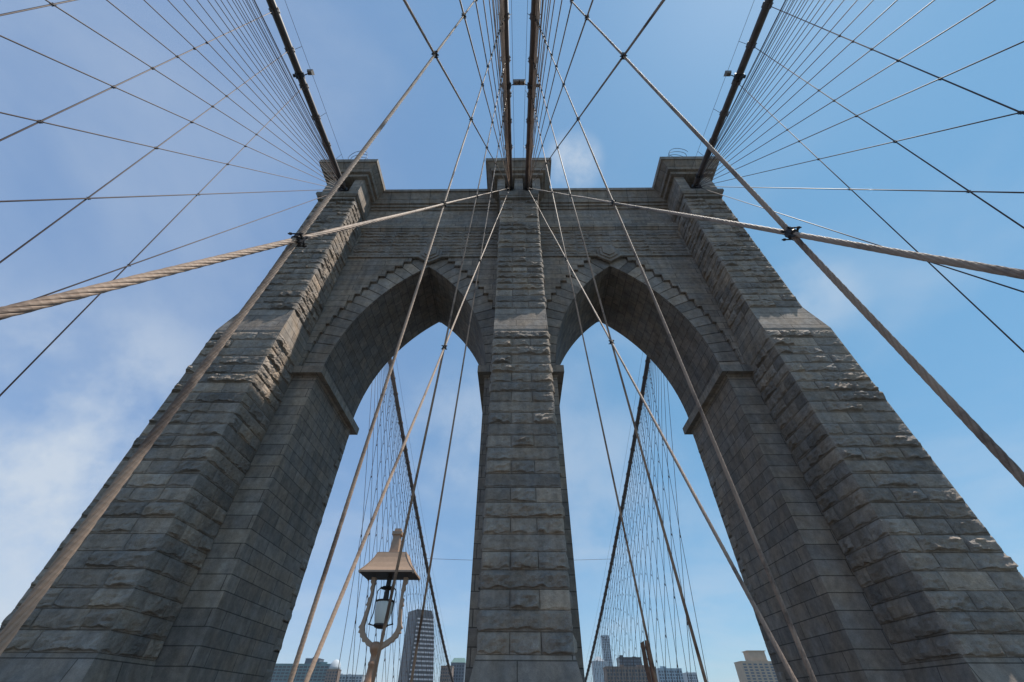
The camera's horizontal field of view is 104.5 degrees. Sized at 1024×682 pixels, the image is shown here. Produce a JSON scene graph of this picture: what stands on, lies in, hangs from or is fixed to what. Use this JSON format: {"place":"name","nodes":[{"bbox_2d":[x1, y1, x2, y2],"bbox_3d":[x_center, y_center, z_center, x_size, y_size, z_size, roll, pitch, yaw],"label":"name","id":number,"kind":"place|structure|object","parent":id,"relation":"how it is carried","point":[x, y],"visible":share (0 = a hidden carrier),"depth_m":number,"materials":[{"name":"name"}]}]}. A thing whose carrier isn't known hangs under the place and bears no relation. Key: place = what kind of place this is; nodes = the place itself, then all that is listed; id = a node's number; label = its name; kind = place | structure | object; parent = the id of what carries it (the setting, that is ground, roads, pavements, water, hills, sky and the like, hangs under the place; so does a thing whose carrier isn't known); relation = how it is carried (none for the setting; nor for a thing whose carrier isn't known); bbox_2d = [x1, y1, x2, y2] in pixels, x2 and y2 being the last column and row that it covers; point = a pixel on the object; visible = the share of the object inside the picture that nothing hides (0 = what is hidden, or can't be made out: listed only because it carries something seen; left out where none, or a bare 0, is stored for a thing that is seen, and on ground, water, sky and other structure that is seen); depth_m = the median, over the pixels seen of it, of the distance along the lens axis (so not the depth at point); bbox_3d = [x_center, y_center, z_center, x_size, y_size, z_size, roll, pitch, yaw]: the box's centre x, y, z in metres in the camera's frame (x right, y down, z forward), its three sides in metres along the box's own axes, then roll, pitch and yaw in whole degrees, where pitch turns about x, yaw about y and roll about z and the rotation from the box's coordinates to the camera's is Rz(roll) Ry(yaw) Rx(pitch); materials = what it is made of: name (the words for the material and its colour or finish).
{"place":"outdoors","nodes":[
{"label":"outdoors","id":0,"kind":"place"},
{"bbox_2d":[270,662,330,681],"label":"office building","id":1,"kind":"structure","parent":0,"point":[281,672],"depth_m":617.27,"materials":[{"name":"grey glass"}]},
{"bbox_2d":[324,659,341,681],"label":"domed building","id":2,"kind":"structure","parent":0,"point":[331,673],"depth_m":602.40,"materials":[{"name":"white brick"}]},
{"bbox_2d":[339,674,364,681],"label":"apartment building","id":3,"kind":"structure","parent":0,"point":[358,678],"depth_m":627.26,"materials":[{"name":"stone"}]},
{"bbox_2d":[358,528,419,681],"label":"street lamp","id":4,"kind":"object","parent":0,"point":[380,566],"visible":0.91,"depth_m":7.25,"materials":[{"name":"beige metal"}]},
{"bbox_2d":[398,609,433,681],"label":"residential tower","id":5,"kind":"structure","parent":0,"point":[404,667],"depth_m":723.37,"materials":[{"name":"grey glass"}]},
{"bbox_2d":[440,665,453,681],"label":"apartment building","id":6,"kind":"structure","parent":0,"point":[447,675],"depth_m":537.25,"materials":[{"name":"brown brick"}]},
{"bbox_2d":[451,658,465,681],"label":"apartment building","id":7,"kind":"structure","parent":0,"point":[459,664],"depth_m":588.51,"materials":[{"name":"glass"}]},
{"bbox_2d":[0,0,1023,681],"label":"sky","id":8,"kind":"structure","parent":0,"point":[71,418],"materials":[{"name":"blue"}]},
{"bbox_2d":[591,657,607,681],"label":"skyscraper","id":9,"kind":"structure","parent":0,"point":[600,661],"depth_m":1005.17,"materials":[{"name":"grey glass"}]},
{"bbox_2d":[600,635,611,665],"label":"skyscraper","id":10,"kind":"structure","parent":0,"point":[606,648],"depth_m":1186.53,"materials":[{"name":"grey glass"}]},
{"bbox_2d":[616,655,641,665],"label":"office building","id":11,"kind":"structure","parent":0,"point":[621,658],"depth_m":545.19,"materials":[{"name":"grey glass"}]},
{"bbox_2d":[603,665,657,681],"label":"apartment building","id":12,"kind":"structure","parent":0,"point":[625,672],"depth_m":459.44,"materials":[{"name":"brown brick"}]},
{"bbox_2d":[641,640,654,681],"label":"rusty post","id":13,"kind":"object","parent":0,"point":[645,656],"visible":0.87,"depth_m":7.56,"materials":[{"name":"brown metal"}]},
{"bbox_2d":[656,666,683,681],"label":"office building","id":14,"kind":"structure","parent":0,"point":[661,675],"depth_m":580.62,"materials":[{"name":"grey glass"}]},
{"bbox_2d":[683,671,697,681],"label":"apartment building","id":15,"kind":"structure","parent":0,"point":[693,676],"depth_m":686.42,"materials":[{"name":"stone"}]},
{"bbox_2d":[734,650,777,681],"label":"apartment building","id":16,"kind":"structure","parent":0,"point":[756,666],"depth_m":554.94,"materials":[{"name":"beige concrete"}]},
{"label":"river","id":17,"kind":"structure","parent":0,"visible":0},
{"bbox_2d":[0,156,1023,681],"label":"stone bridge tower","id":18,"kind":"structure","parent":17,"relation":"on","point":[886,556],"depth_m":21.55,"materials":[{"name":"stone"}]},
{"bbox_2d":[266,0,453,681],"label":"cable","id":19,"kind":"object","parent":18,"relation":"attached to","point":[283,33],"visible":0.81,"depth_m":34.61,"materials":[{"name":"paint"}]},
{"bbox_2d":[0,0,76,15],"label":"suspender rope","id":20,"kind":"object","parent":19,"relation":"hanging from","point":[37,7],"visible":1,"depth_m":12.63,"materials":[{"name":"paint"}]},
{"bbox_2d":[0,12,271,140],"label":"suspender rope","id":21,"kind":"object","parent":19,"relation":"hanging from","point":[50,116],"visible":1,"depth_m":14.86,"materials":[{"name":"paint"}]},
{"bbox_2d":[0,51,287,262],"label":"suspender rope","id":22,"kind":"object","parent":19,"relation":"hanging from","point":[32,238],"visible":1,"depth_m":14.79,"materials":[{"name":"paint"}]},
{"bbox_2d":[0,88,301,395],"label":"suspender rope","id":23,"kind":"object","parent":19,"relation":"hanging from","point":[45,349],"visible":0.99,"depth_m":15.02,"materials":[{"name":"paint"}]},
{"bbox_2d":[0,35,340,188],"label":"stay rope","id":24,"kind":"object","parent":19,"relation":"attached to","point":[138,97],"visible":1,"depth_m":15.53,"materials":[{"name":"paint"}]},
{"bbox_2d":[0,112,340,189],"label":"stay rope","id":25,"kind":"object","parent":19,"relation":"attached to","point":[139,144],"visible":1,"depth_m":15.44,"materials":[{"name":"paint"}]},
{"bbox_2d":[45,0,341,188],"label":"stay rope","id":26,"kind":"object","parent":19,"relation":"attached to","point":[170,79],"visible":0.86,"depth_m":17.35,"materials":[{"name":"paint"}]},
{"bbox_2d":[106,0,340,187],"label":"stay rope","id":27,"kind":"object","parent":19,"relation":"attached to","point":[204,78],"visible":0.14,"depth_m":19.51,"materials":[{"name":"paint"}]},
{"bbox_2d":[144,0,342,187],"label":"stay rope","id":28,"kind":"object","parent":19,"relation":"attached to","point":[230,81],"visible":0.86,"depth_m":21.72,"materials":[{"name":"paint"}]},
{"bbox_2d":[168,0,336,180],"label":"stay rope","id":29,"kind":"object","parent":19,"relation":"attached to","point":[242,80],"visible":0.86,"depth_m":22.88,"materials":[{"name":"paint"}]},
{"bbox_2d":[184,0,332,175],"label":"stay rope","id":30,"kind":"object","parent":19,"relation":"attached to","point":[251,79],"depth_m":23.88,"materials":[{"name":"paint"}]},
{"bbox_2d":[197,0,337,180],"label":"stay rope","id":31,"kind":"object","parent":19,"relation":"attached to","point":[259,80],"depth_m":24.89,"materials":[{"name":"paint"}]},
{"bbox_2d":[208,0,338,179],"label":"stay rope","id":32,"kind":"object","parent":19,"relation":"attached to","point":[267,82],"depth_m":25.55,"materials":[{"name":"paint"}]},
{"bbox_2d":[221,0,329,165],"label":"stay rope","id":33,"kind":"object","parent":19,"relation":"attached to","point":[272,78],"depth_m":26.57,"materials":[{"name":"paint"}]},
{"bbox_2d":[215,0,336,176],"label":"stay rope","id":34,"kind":"object","parent":19,"relation":"attached to","point":[270,80],"depth_m":25.99,"materials":[{"name":"paint"}]},
{"bbox_2d":[227,0,337,176],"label":"stay rope","id":35,"kind":"object","parent":19,"relation":"attached to","point":[277,80],"depth_m":27.11,"materials":[{"name":"paint"}]},
{"bbox_2d":[232,0,338,176],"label":"stay rope","id":36,"kind":"object","parent":19,"relation":"attached to","point":[282,83],"depth_m":27.71,"materials":[{"name":"paint"}]},
{"bbox_2d":[238,0,333,167],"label":"stay rope","id":37,"kind":"object","parent":19,"relation":"attached to","point":[281,75],"depth_m":27.79,"materials":[{"name":"paint"}]},
{"bbox_2d":[352,389,371,677],"bbox_3d":[-14.694,14.829,39.600,0.045,42.456,15.863,-9,-44,10],"label":"stay rope","id":38,"kind":"object","parent":19,"relation":"attached to","point":[361,541],"visible":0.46,"depth_m":37.77,"materials":[{"name":"paint"}]},
{"bbox_2d":[336,364,390,680],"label":"suspender rope","id":39,"kind":"object","parent":19,"relation":"hanging from","point":[359,542],"visible":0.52,"depth_m":37.53,"materials":[{"name":"paint"}]},
{"bbox_2d":[346,381,393,678],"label":"suspender rope","id":40,"kind":"object","parent":19,"relation":"hanging from","point":[369,533],"visible":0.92,"depth_m":40.13,"materials":[{"name":"paint"}]},
{"bbox_2d":[497,0,514,188],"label":"cable","id":41,"kind":"object","parent":18,"relation":"attached to","point":[506,33],"visible":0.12,"depth_m":29.32,"materials":[{"name":"paint"}]},
{"bbox_2d":[303,189,509,681],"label":"stay rope","id":42,"kind":"object","parent":41,"relation":"attached to","point":[324,636],"visible":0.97,"depth_m":4.94,"materials":[{"name":"beige paint"}]},
{"bbox_2d":[371,60,505,681],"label":"suspender rope","id":43,"kind":"object","parent":41,"relation":"hanging from","point":[397,564],"visible":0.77,"depth_m":7.25,"materials":[{"name":"beige paint"}]},
{"bbox_2d":[410,97,506,681],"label":"suspender rope","id":44,"kind":"object","parent":41,"relation":"hanging from","point":[422,613],"visible":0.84,"depth_m":9.72,"materials":[{"name":"beige paint"}]},
{"bbox_2d":[459,0,509,186],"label":"stay rope","id":45,"kind":"object","parent":41,"relation":"attached to","point":[480,77],"visible":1,"depth_m":13.87,"materials":[{"name":"beige paint"}]},
{"bbox_2d":[475,1,509,187],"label":"stay rope","id":46,"kind":"object","parent":41,"relation":"attached to","point":[489,76],"depth_m":17.30,"materials":[{"name":"beige paint"}]},
{"bbox_2d":[483,0,508,180],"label":"stay rope","id":47,"kind":"object","parent":41,"relation":"attached to","point":[494,77],"depth_m":19.82,"materials":[{"name":"beige paint"}]},
{"bbox_2d":[489,0,509,183],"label":"stay rope","id":48,"kind":"object","parent":41,"relation":"attached to","point":[498,80],"depth_m":21.67,"materials":[{"name":"beige paint"}]},
{"bbox_2d":[492,0,509,178],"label":"stay rope","id":49,"kind":"object","parent":41,"relation":"attached to","point":[499,76],"depth_m":22.72,"materials":[{"name":"beige paint"}]},
{"bbox_2d":[522,0,540,187],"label":"cable","id":50,"kind":"object","parent":18,"relation":"attached to","point":[532,43],"visible":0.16,"depth_m":29.35,"materials":[{"name":"paint"}]},
{"bbox_2d":[527,0,550,184],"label":"stay rope","id":51,"kind":"object","parent":50,"relation":"attached to","point":[540,80],"depth_m":23.14,"materials":[{"name":"beige paint"}]},
{"bbox_2d":[527,0,554,185],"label":"stay rope","id":52,"kind":"object","parent":50,"relation":"attached to","point":[542,80],"depth_m":21.73,"materials":[{"name":"beige paint"}]},
{"bbox_2d":[529,0,561,180],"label":"stay rope","id":53,"kind":"object","parent":50,"relation":"attached to","point":[547,79],"depth_m":19.89,"materials":[{"name":"beige paint"}]},
{"bbox_2d":[528,3,571,186],"bbox_3d":[2.009,-11.068,11.858,0.047,42.419,34.089,2,-43,-1],"label":"stay rope","id":54,"kind":"object","parent":50,"relation":"attached to","point":[554,77],"visible":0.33,"depth_m":17.54,"materials":[{"name":"beige paint"}]},
{"bbox_2d":[527,0,593,188],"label":"stay rope","id":55,"kind":"object","parent":50,"relation":"attached to","point":[565,77],"visible":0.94,"depth_m":13.88,"materials":[{"name":"beige paint"}]},
{"bbox_2d":[531,97,657,681],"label":"suspender rope","id":56,"kind":"object","parent":50,"relation":"hanging from","point":[642,616],"visible":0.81,"depth_m":9.75,"materials":[{"name":"beige paint"}]},
{"bbox_2d":[533,61,707,681],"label":"suspender rope","id":57,"kind":"object","parent":50,"relation":"hanging from","point":[673,564],"visible":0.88,"depth_m":7.31,"materials":[{"name":"beige paint"}]},
{"bbox_2d":[528,189,797,681],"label":"stay rope","id":58,"kind":"object","parent":50,"relation":"attached to","point":[765,626],"visible":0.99,"depth_m":4.92,"materials":[{"name":"beige paint"}]},
{"bbox_2d":[530,188,1023,279],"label":"stay rope","id":59,"kind":"object","parent":50,"relation":"attached to","point":[989,268],"visible":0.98,"depth_m":2.62,"materials":[{"name":"beige paint"}]},
{"bbox_2d":[570,0,1023,486],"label":"suspender rope","id":60,"kind":"object","parent":50,"relation":"hanging from","point":[1009,464],"visible":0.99,"depth_m":2.71,"materials":[{"name":"beige paint"}]},
{"bbox_2d":[584,0,773,681],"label":"cable","id":61,"kind":"object","parent":18,"relation":"attached to","point":[755,34],"visible":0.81,"depth_m":34.63,"materials":[{"name":"paint"}]},
{"bbox_2d":[626,370,652,678],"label":"stay rope","id":62,"kind":"object","parent":61,"relation":"attached to","point":[639,523],"visible":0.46,"depth_m":51.37,"materials":[{"name":"paint"}]},
{"bbox_2d":[632,364,654,680],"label":"stay rope","id":63,"kind":"object","parent":61,"relation":"attached to","point":[643,522],"visible":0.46,"depth_m":49.70,"materials":[{"name":"paint"}]},
{"bbox_2d":[639,366,655,677],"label":"stay rope","id":64,"kind":"object","parent":61,"relation":"attached to","point":[647,522],"visible":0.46,"depth_m":48.02,"materials":[{"name":"paint"}]},
{"bbox_2d":[661,385,665,673],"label":"stay rope","id":65,"kind":"object","parent":61,"relation":"attached to","point":[663,535],"visible":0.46,"depth_m":42.06,"materials":[{"name":"paint"}]},
{"bbox_2d":[644,405,688,681],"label":"suspender rope","id":66,"kind":"object","parent":61,"relation":"hanging from","point":[667,550],"visible":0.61,"depth_m":40.30,"materials":[{"name":"paint"}]},
{"bbox_2d":[663,374,677,681],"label":"stay rope","id":67,"kind":"object","parent":61,"relation":"attached to","point":[670,529],"visible":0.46,"depth_m":40.10,"materials":[{"name":"paint"}]},
{"bbox_2d":[646,390,697,681],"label":"suspender rope","id":68,"kind":"object","parent":61,"relation":"hanging from","point":[672,535],"visible":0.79,"depth_m":40.01,"materials":[{"name":"paint"}]},
{"bbox_2d":[647,363,707,679],"bbox_3d":[16.217,16.993,39.088,3.391,38.863,0.081,0,-43,1],"label":"suspender rope","id":69,"kind":"object","parent":61,"relation":"hanging from","point":[680,535],"visible":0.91,"depth_m":37.12,"materials":[{"name":"paint"}]},
{"bbox_2d":[667,382,691,681],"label":"stay rope","id":70,"kind":"object","parent":61,"relation":"attached to","point":[679,534],"visible":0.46,"depth_m":37.68,"materials":[{"name":"paint"}]},
{"bbox_2d":[724,70,745,79],"bbox_3d":[17.433,-20.590,30.845,1.481,1.070,0.550,0,-43,1],"label":"cable floodlight","id":71,"kind":"object","parent":61,"relation":"attached to","point":[735,75],"visible":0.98,"depth_m":30.83,"materials":[{"name":"black metal"}]},
{"bbox_2d":[700,0,807,174],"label":"stay rope","id":72,"kind":"object","parent":61,"relation":"attached to","point":[759,78],"depth_m":27.36,"materials":[{"name":"paint"}]},
{"bbox_2d":[700,0,813,175],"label":"stay rope","id":73,"kind":"object","parent":61,"relation":"attached to","point":[762,79],"depth_m":26.88,"materials":[{"name":"paint"}]},
{"bbox_2d":[703,0,819,172],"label":"stay rope","id":74,"kind":"object","parent":61,"relation":"attached to","point":[768,76],"depth_m":26.31,"materials":[{"name":"paint"}]},
{"bbox_2d":[701,0,825,175],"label":"stay rope","id":75,"kind":"object","parent":61,"relation":"attached to","point":[770,77],"depth_m":25.86,"materials":[{"name":"paint"}]},
{"bbox_2d":[697,0,832,181],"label":"stay rope","id":76,"kind":"object","parent":61,"relation":"attached to","point":[773,79],"depth_m":25.32,"materials":[{"name":"paint"}]},
{"bbox_2d":[698,0,843,181],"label":"stay rope","id":77,"kind":"object","parent":61,"relation":"attached to","point":[778,81],"depth_m":25.06,"materials":[{"name":"paint"}]},
{"bbox_2d":[704,0,856,175],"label":"stay rope","id":78,"kind":"object","parent":61,"relation":"attached to","point":[789,77],"visible":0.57,"depth_m":23.80,"materials":[{"name":"paint"}]},
{"bbox_2d":[697,0,873,183],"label":"stay rope","id":79,"kind":"object","parent":61,"relation":"attached to","point":[797,79],"visible":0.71,"depth_m":22.89,"materials":[{"name":"paint"}]},
{"bbox_2d":[697,0,897,184],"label":"stay rope","id":80,"kind":"object","parent":61,"relation":"attached to","point":[809,80],"visible":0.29,"depth_m":21.75,"materials":[{"name":"paint"}]},
{"bbox_2d":[698,0,934,184],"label":"stay rope","id":81,"kind":"object","parent":61,"relation":"attached to","point":[834,78],"visible":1,"depth_m":19.84,"materials":[{"name":"paint"}]},
{"bbox_2d":[698,0,995,185],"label":"stay rope","id":82,"kind":"object","parent":61,"relation":"attached to","point":[872,76],"visible":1,"depth_m":17.37,"materials":[{"name":"paint"}]},
{"bbox_2d":[696,111,1023,187],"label":"stay rope","id":83,"kind":"object","parent":61,"relation":"attached to","point":[890,142],"visible":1,"depth_m":16.18,"materials":[{"name":"paint"}]},
{"bbox_2d":[699,41,1023,185],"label":"stay rope","id":84,"kind":"object","parent":61,"relation":"attached to","point":[890,100],"visible":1,"depth_m":16.30,"materials":[{"name":"paint"}]},
{"bbox_2d":[739,84,1023,352],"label":"suspender rope","id":85,"kind":"object","parent":61,"relation":"hanging from","point":[991,321],"visible":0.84,"depth_m":15.70,"materials":[{"name":"paint"}]},
{"bbox_2d":[753,46,1023,228],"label":"suspender rope","id":86,"kind":"object","parent":61,"relation":"hanging from","point":[990,205],"visible":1,"depth_m":15.60,"materials":[{"name":"paint"}]},
{"bbox_2d":[770,6,1023,114],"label":"suspender rope","id":87,"kind":"object","parent":61,"relation":"hanging from","point":[985,97],"visible":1,"depth_m":15.47,"materials":[{"name":"paint"}]},
{"bbox_3d":[17.835,-14.611,39.105,0.882,1.171,2.012,0,-43,1],"label":"stay saddle","id":88,"kind":"object","parent":18,"relation":"attached to","visible":0},
{"bbox_2d":[695,186,1023,292],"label":"stay rope","id":89,"kind":"object","parent":88,"relation":"attached to","point":[880,245],"visible":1,"depth_m":17.07,"materials":[{"name":"paint"}]},
{"bbox_2d":[696,186,1023,192],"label":"stay rope","id":90,"kind":"object","parent":88,"relation":"attached to","point":[887,190],"visible":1,"depth_m":16.29,"materials":[{"name":"paint"}]},
{"bbox_3d":[-2.459,-10.264,-19.683,0.300,2.040,77.200,0,-43,1],"label":"stiffening truss","id":91,"kind":"object","parent":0,"visible":0},
{"bbox_2d":[0,0,477,654],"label":"suspender rope","id":92,"kind":"object","parent":91,"relation":"attached to","point":[20,616],"visible":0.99,"depth_m":2.04,"materials":[{"name":"beige paint"}]},
{"bbox_2d":[287,18,503,681],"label":"suspender rope","id":93,"kind":"object","parent":91,"relation":"attached to","point":[314,604],"visible":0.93,"depth_m":4.66,"materials":[{"name":"beige paint"}]},
{"bbox_3d":[2.541,-10.282,-19.738,0.300,2.040,77.200,0,-43,1],"label":"stiffening truss","id":94,"kind":"object","parent":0,"visible":0},
{"bbox_2d":[535,17,816,681],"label":"suspender rope","id":95,"kind":"object","parent":94,"relation":"attached to","point":[810,672],"visible":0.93,"depth_m":4.66,"materials":[{"name":"beige paint"}]},
{"bbox_3d":[-16.502,-14.487,39.478,0.882,1.171,2.012,0,-43,1],"label":"stay saddle","id":96,"kind":"object","parent":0,"visible":0},
{"bbox_2d":[0,189,339,201],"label":"stay rope","id":97,"kind":"object","parent":96,"relation":"attached to","point":[138,196],"visible":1,"depth_m":15.20,"materials":[{"name":"paint"}]},
{"bbox_2d":[31,189,343,299],"bbox_3d":[-14.914,-4.637,18.618,0.044,42.119,15.575,8,-44,-8],"label":"stay rope","id":98,"kind":"object","parent":96,"relation":"attached to","point":[162,253],"visible":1,"depth_m":16.18,"materials":[{"name":"paint"}]},
{"bbox_3d":[-0.194,-14.509,39.247,0.630,0.991,1.984,0,-43,1],"label":"stay saddle","id":99,"kind":"object","parent":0,"visible":0},
{"bbox_2d":[0,188,508,319],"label":"stay rope","id":100,"kind":"object","parent":99,"relation":"attached to","point":[22,307],"visible":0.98,"depth_m":1.98,"materials":[{"name":"beige paint"}]},
{"bbox_2d":[403,0,509,188],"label":"stay rope","id":101,"kind":"object","parent":99,"relation":"attached to","point":[420,29],"visible":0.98,"depth_m":8.20,"materials":[{"name":"beige paint"}]},
{"bbox_2d":[497,0,509,176],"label":"stay rope","id":102,"kind":"object","parent":99,"relation":"attached to","point":[503,82],"depth_m":25.93,"materials":[{"name":"beige paint"}]},
{"bbox_3d":[1.526,-14.515,39.228,0.630,0.991,1.984,0,-43,1],"label":"stay saddle","id":103,"kind":"object","parent":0,"visible":0},
{"bbox_2d":[527,0,543,179],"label":"stay rope","id":104,"kind":"object","parent":103,"relation":"attached to","point":[536,81],"depth_m":25.73,"materials":[{"name":"beige paint"}]},
{"bbox_2d":[528,0,664,187],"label":"stay rope","id":105,"kind":"object","parent":103,"relation":"attached to","point":[640,32],"visible":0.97,"depth_m":8.21,"materials":[{"name":"beige paint"}]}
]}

